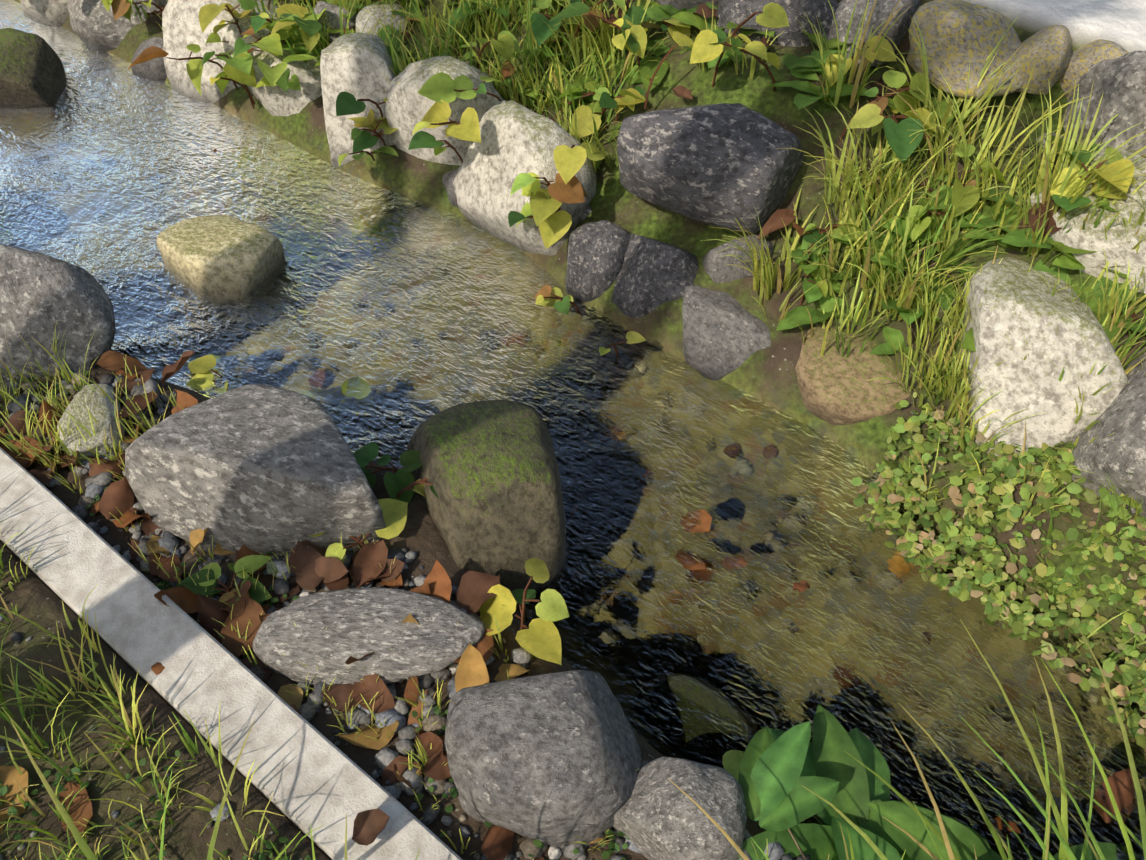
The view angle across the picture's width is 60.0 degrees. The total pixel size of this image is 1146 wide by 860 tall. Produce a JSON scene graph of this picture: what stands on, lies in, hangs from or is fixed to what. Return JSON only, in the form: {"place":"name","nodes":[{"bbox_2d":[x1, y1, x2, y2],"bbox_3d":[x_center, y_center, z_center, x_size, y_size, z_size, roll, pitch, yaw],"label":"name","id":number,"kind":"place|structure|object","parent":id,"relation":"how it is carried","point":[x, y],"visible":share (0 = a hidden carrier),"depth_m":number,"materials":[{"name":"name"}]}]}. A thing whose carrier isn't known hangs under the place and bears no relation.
{"place":"outdoors","nodes":[
{"label":"outdoors","id":0,"kind":"place"},
{"bbox_2d":[0,0,1145,859],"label":"water stream","id":1,"kind":"structure","parent":0,"point":[404,316],"depth_m":2.09,"materials":[{"name":"clear liquid"}]},
{"bbox_2d":[0,28,65,108],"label":"stream boulder","id":2,"kind":"object","parent":1,"relation":"in","point":[32,73],"visible":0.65,"depth_m":2.96,"materials":[{"name":"green stone"}]},
{"bbox_2d":[20,0,68,26],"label":"boulder","id":3,"kind":"object","parent":1,"relation":"in","point":[53,13],"visible":0.46,"depth_m":3.29,"materials":[{"name":"grey stone"}]},
{"bbox_2d":[68,0,167,50],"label":"boulder","id":4,"kind":"object","parent":1,"relation":"on","point":[95,25],"visible":0.38,"depth_m":3.16,"materials":[{"name":"grey stone"}]},
{"bbox_2d":[131,37,166,81],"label":"rock","id":5,"kind":"object","parent":1,"relation":"in","point":[153,69],"visible":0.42,"depth_m":3.07,"materials":[{"name":"grey stone"}]},
{"bbox_2d":[156,215,284,304],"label":"stream boulder","id":6,"kind":"object","parent":1,"relation":"in","point":[220,259],"visible":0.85,"depth_m":2.39,"materials":[{"name":"beige stone"}]},
{"bbox_2d":[162,0,278,103],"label":"boulder","id":7,"kind":"object","parent":1,"relation":"on","point":[181,27],"visible":0.46,"depth_m":2.95,"materials":[{"name":"grey stone"}]},
{"bbox_2d":[248,49,321,115],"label":"boulder","id":8,"kind":"object","parent":1,"relation":"in","point":[276,100],"visible":0.38,"depth_m":2.81,"materials":[{"name":"grey stone"}]},
{"bbox_2d":[320,32,394,166],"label":"boulder","id":9,"kind":"object","parent":1,"relation":"in","point":[345,60],"visible":0.58,"depth_m":2.63,"materials":[{"name":"grey stone"}]},
{"bbox_2d":[385,56,505,165],"bbox_3d":[-0.314,-0.831,2.648,0.360,0.365,0.241,7,48,6],"label":"boulder","id":10,"kind":"object","parent":1,"relation":"on","point":[407,107],"visible":0.33,"depth_m":2.53,"materials":[{"name":"grey stone"}]},
{"bbox_2d":[442,168,458,207],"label":"rock","id":11,"kind":"object","parent":1,"relation":"in","point":[448,178],"visible":0.06,"depth_m":2.61,"materials":[{"name":"grey stone"}]},
{"bbox_2d":[579,203,591,221],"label":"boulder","id":12,"kind":"object","parent":1,"relation":"in","point":[587,211],"visible":0.02,"depth_m":2.43,"materials":[{"name":"grey stone"}]},
{"bbox_2d":[566,220,630,301],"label":"boulder","id":13,"kind":"object","parent":1,"relation":"on","point":[596,255],"visible":0.83,"depth_m":2.31,"materials":[{"name":"grey stone"}]},
{"bbox_2d":[611,233,697,317],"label":"boulder","id":14,"kind":"object","parent":1,"relation":"on","point":[652,275],"visible":0.52,"depth_m":2.26,"materials":[{"name":"grey stone"}]},
{"bbox_2d":[682,285,770,378],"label":"boulder","id":15,"kind":"object","parent":1,"relation":"on","point":[725,334],"visible":0.71,"depth_m":2.19,"materials":[{"name":"grey stone"}]},
{"bbox_2d":[795,324,911,425],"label":"boulder","id":16,"kind":"object","parent":1,"relation":"on","point":[836,388],"visible":0.46,"depth_m":2.07,"materials":[{"name":"beige stone"}]},
{"bbox_2d":[0,0,1145,859],"bbox_3d":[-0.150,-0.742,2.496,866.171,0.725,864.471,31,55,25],"label":"ground","id":17,"kind":"structure","parent":0,"point":[768,376],"depth_m":2.02,"materials":[{"name":"brown soil"}]},
{"bbox_2d":[0,244,115,383],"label":"boulder","id":18,"kind":"object","parent":17,"relation":"on","point":[41,294],"visible":0.79,"depth_m":2.10,"materials":[{"name":"grey stone"}]},
{"bbox_2d":[57,384,124,458],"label":"boulder","id":19,"kind":"object","parent":17,"relation":"on","point":[93,402],"visible":0.83,"depth_m":1.96,"materials":[{"name":"grey stone"}]},
{"bbox_2d":[0,447,462,859],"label":"kerb","id":20,"kind":"structure","parent":17,"relation":"on","point":[307,773],"depth_m":1.58,"materials":[{"name":"concrete"}]},
{"bbox_2d":[125,384,385,557],"bbox_3d":[-0.552,0.067,1.864,0.490,0.212,0.353,23,46,12],"label":"boulder","id":21,"kind":"object","parent":17,"relation":"on","point":[261,468],"visible":0.9,"depth_m":1.78,"materials":[{"name":"grey stone"}]},
{"bbox_2d":[314,1,356,47],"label":"boulder","id":22,"kind":"object","parent":17,"relation":"on","point":[330,13],"visible":0.29,"depth_m":2.84,"materials":[{"name":"grey stone"}]},
{"bbox_2d":[252,587,484,686],"bbox_3d":[-0.343,0.345,1.669,0.388,0.087,0.181,2,48,2],"label":"flat boulder","id":23,"kind":"object","parent":17,"relation":"on","point":[356,622],"visible":0.96,"depth_m":1.63,"materials":[{"name":"grey stone"}]},
{"bbox_2d":[355,4,409,35],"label":"boulder","id":24,"kind":"object","parent":17,"relation":"on","point":[363,16],"visible":0.4,"depth_m":2.79,"materials":[{"name":"grey stone"}]},
{"bbox_2d":[0,367,810,859],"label":"gravel","id":25,"kind":"structure","parent":17,"relation":"on","point":[384,757],"depth_m":1.64,"materials":[{"name":"gravel"}]},
{"bbox_2d":[407,400,565,591],"bbox_3d":[-0.151,0.103,1.933,0.296,0.260,0.459,-17,50,-15],"label":"mossy boulder","id":26,"kind":"object","parent":17,"relation":"on","point":[489,469],"visible":0.88,"depth_m":1.81,"materials":[{"name":"stone"}]},
{"bbox_2d":[453,100,595,255],"bbox_3d":[-0.102,-0.634,2.505,0.373,0.374,0.280,35,57,27],"label":"boulder","id":27,"kind":"object","parent":17,"relation":"on","point":[505,152],"visible":0.6,"depth_m":2.41,"materials":[{"name":"grey stone"}]},
{"bbox_2d":[444,670,642,847],"bbox_3d":[-0.041,0.484,1.503,0.297,0.185,0.264,-6,48,-5],"label":"round boulder","id":28,"kind":"object","parent":17,"relation":"on","point":[553,759],"visible":0.96,"depth_m":1.43,"materials":[{"name":"grey stone"}]},
{"bbox_2d":[0,0,1142,859],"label":"dead leaves","id":29,"kind":"object","parent":17,"relation":"on","point":[312,564],"visible":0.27,"depth_m":1.72,"materials":[{"name":"brown plant"}]},
{"bbox_2d":[0,371,1145,859],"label":"ground cover plants","id":30,"kind":"object","parent":17,"relation":"on","point":[968,537],"visible":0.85,"depth_m":1.81,"materials":[{"name":"green plant"}]},
{"bbox_2d":[0,322,1145,859],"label":"bank grass","id":31,"kind":"structure","parent":17,"relation":"on","point":[424,758],"depth_m":1.45,"materials":[{"name":"green plant"}]},
{"bbox_2d":[101,0,1145,780],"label":"heartleaf plants","id":32,"kind":"object","parent":17,"relation":"on","point":[539,636],"visible":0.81,"depth_m":2.23,"materials":[{"name":"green plant"}]},
{"bbox_2d":[132,0,1145,701],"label":"bank grass","id":33,"kind":"structure","parent":17,"relation":"on","point":[766,272],"depth_m":2.07,"materials":[{"name":"green plant"}]},
{"bbox_2d":[613,756,746,859],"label":"rock","id":34,"kind":"object","parent":17,"relation":"on","point":[659,815],"visible":0.88,"depth_m":1.42,"materials":[{"name":"grey stone"}]},
{"bbox_2d":[646,0,719,9],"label":"boulder","id":35,"kind":"object","parent":17,"relation":"on","point":[681,4],"visible":0.15,"depth_m":2.48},
{"bbox_2d":[669,675,738,720],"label":"submerged boulder","id":36,"kind":"object","parent":17,"relation":"on","point":[695,691],"visible":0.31,"depth_m":1.70,"materials":[{"name":"green stone"}]},
{"bbox_2d":[617,103,803,232],"bbox_3d":[0.309,-0.626,2.225,0.390,0.248,0.322,22,52,19],"label":"boulder","id":37,"kind":"object","parent":17,"relation":"on","point":[724,165],"visible":1,"depth_m":2.12,"materials":[{"name":"grey stone"}]},
{"bbox_2d":[280,0,1145,859],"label":"broadleaf plants","id":38,"kind":"object","parent":17,"relation":"on","point":[780,770],"visible":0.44,"depth_m":1.59,"materials":[{"name":"green plant"}]},
{"bbox_2d":[702,234,773,282],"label":"boulder","id":39,"kind":"object","parent":17,"relation":"on","point":[717,268],"visible":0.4,"depth_m":2.21,"materials":[{"name":"grey stone"}]},
{"bbox_2d":[716,0,837,46],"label":"boulder","id":40,"kind":"object","parent":17,"relation":"on","point":[737,12],"visible":0.5,"depth_m":2.32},
{"bbox_2d":[827,0,920,66],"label":"boulder","id":41,"kind":"object","parent":17,"relation":"on","point":[881,13],"visible":0.6,"depth_m":2.26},
{"bbox_2d":[906,0,1023,98],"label":"rock","id":42,"kind":"object","parent":17,"relation":"on","point":[959,37],"visible":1,"depth_m":2.10,"materials":[{"name":"grey stone"}]},
{"bbox_2d":[1012,25,1072,94],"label":"rock","id":43,"kind":"object","parent":17,"relation":"on","point":[1052,45],"visible":0.79,"depth_m":2.07,"materials":[{"name":"grey stone"}]},
{"bbox_2d":[962,257,1127,455],"bbox_3d":[0.944,-0.148,1.980,0.334,0.306,0.431,0,48,0],"label":"boulder","id":44,"kind":"object","parent":17,"relation":"on","point":[1029,307],"visible":0.62,"depth_m":1.86,"materials":[{"name":"white stone"}]},
{"bbox_2d":[1035,133,1069,152],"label":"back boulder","id":45,"kind":"object","parent":17,"relation":"on","point":[1045,138],"depth_m":2.10,"materials":[{"name":"grey stone"}]},
{"bbox_2d":[1027,149,1145,293],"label":"rock","id":46,"kind":"object","parent":17,"relation":"on","point":[1118,251],"visible":0.33,"depth_m":1.90,"materials":[{"name":"grey stone"}]},
{"bbox_2d":[1059,39,1128,99],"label":"rock","id":47,"kind":"object","parent":17,"relation":"on","point":[1084,58],"visible":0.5,"depth_m":2.09,"materials":[{"name":"grey stone"}]},
{"bbox_2d":[1063,51,1145,152],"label":"rock","id":48,"kind":"object","parent":17,"relation":"on","point":[1119,83],"visible":0.62,"depth_m":2.00,"materials":[{"name":"grey stone"}]},
{"bbox_2d":[1070,347,1145,517],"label":"boulder","id":49,"kind":"object","parent":17,"relation":"on","point":[1119,458],"visible":0.44,"depth_m":1.75,"materials":[{"name":"grey stone"}]}
]}

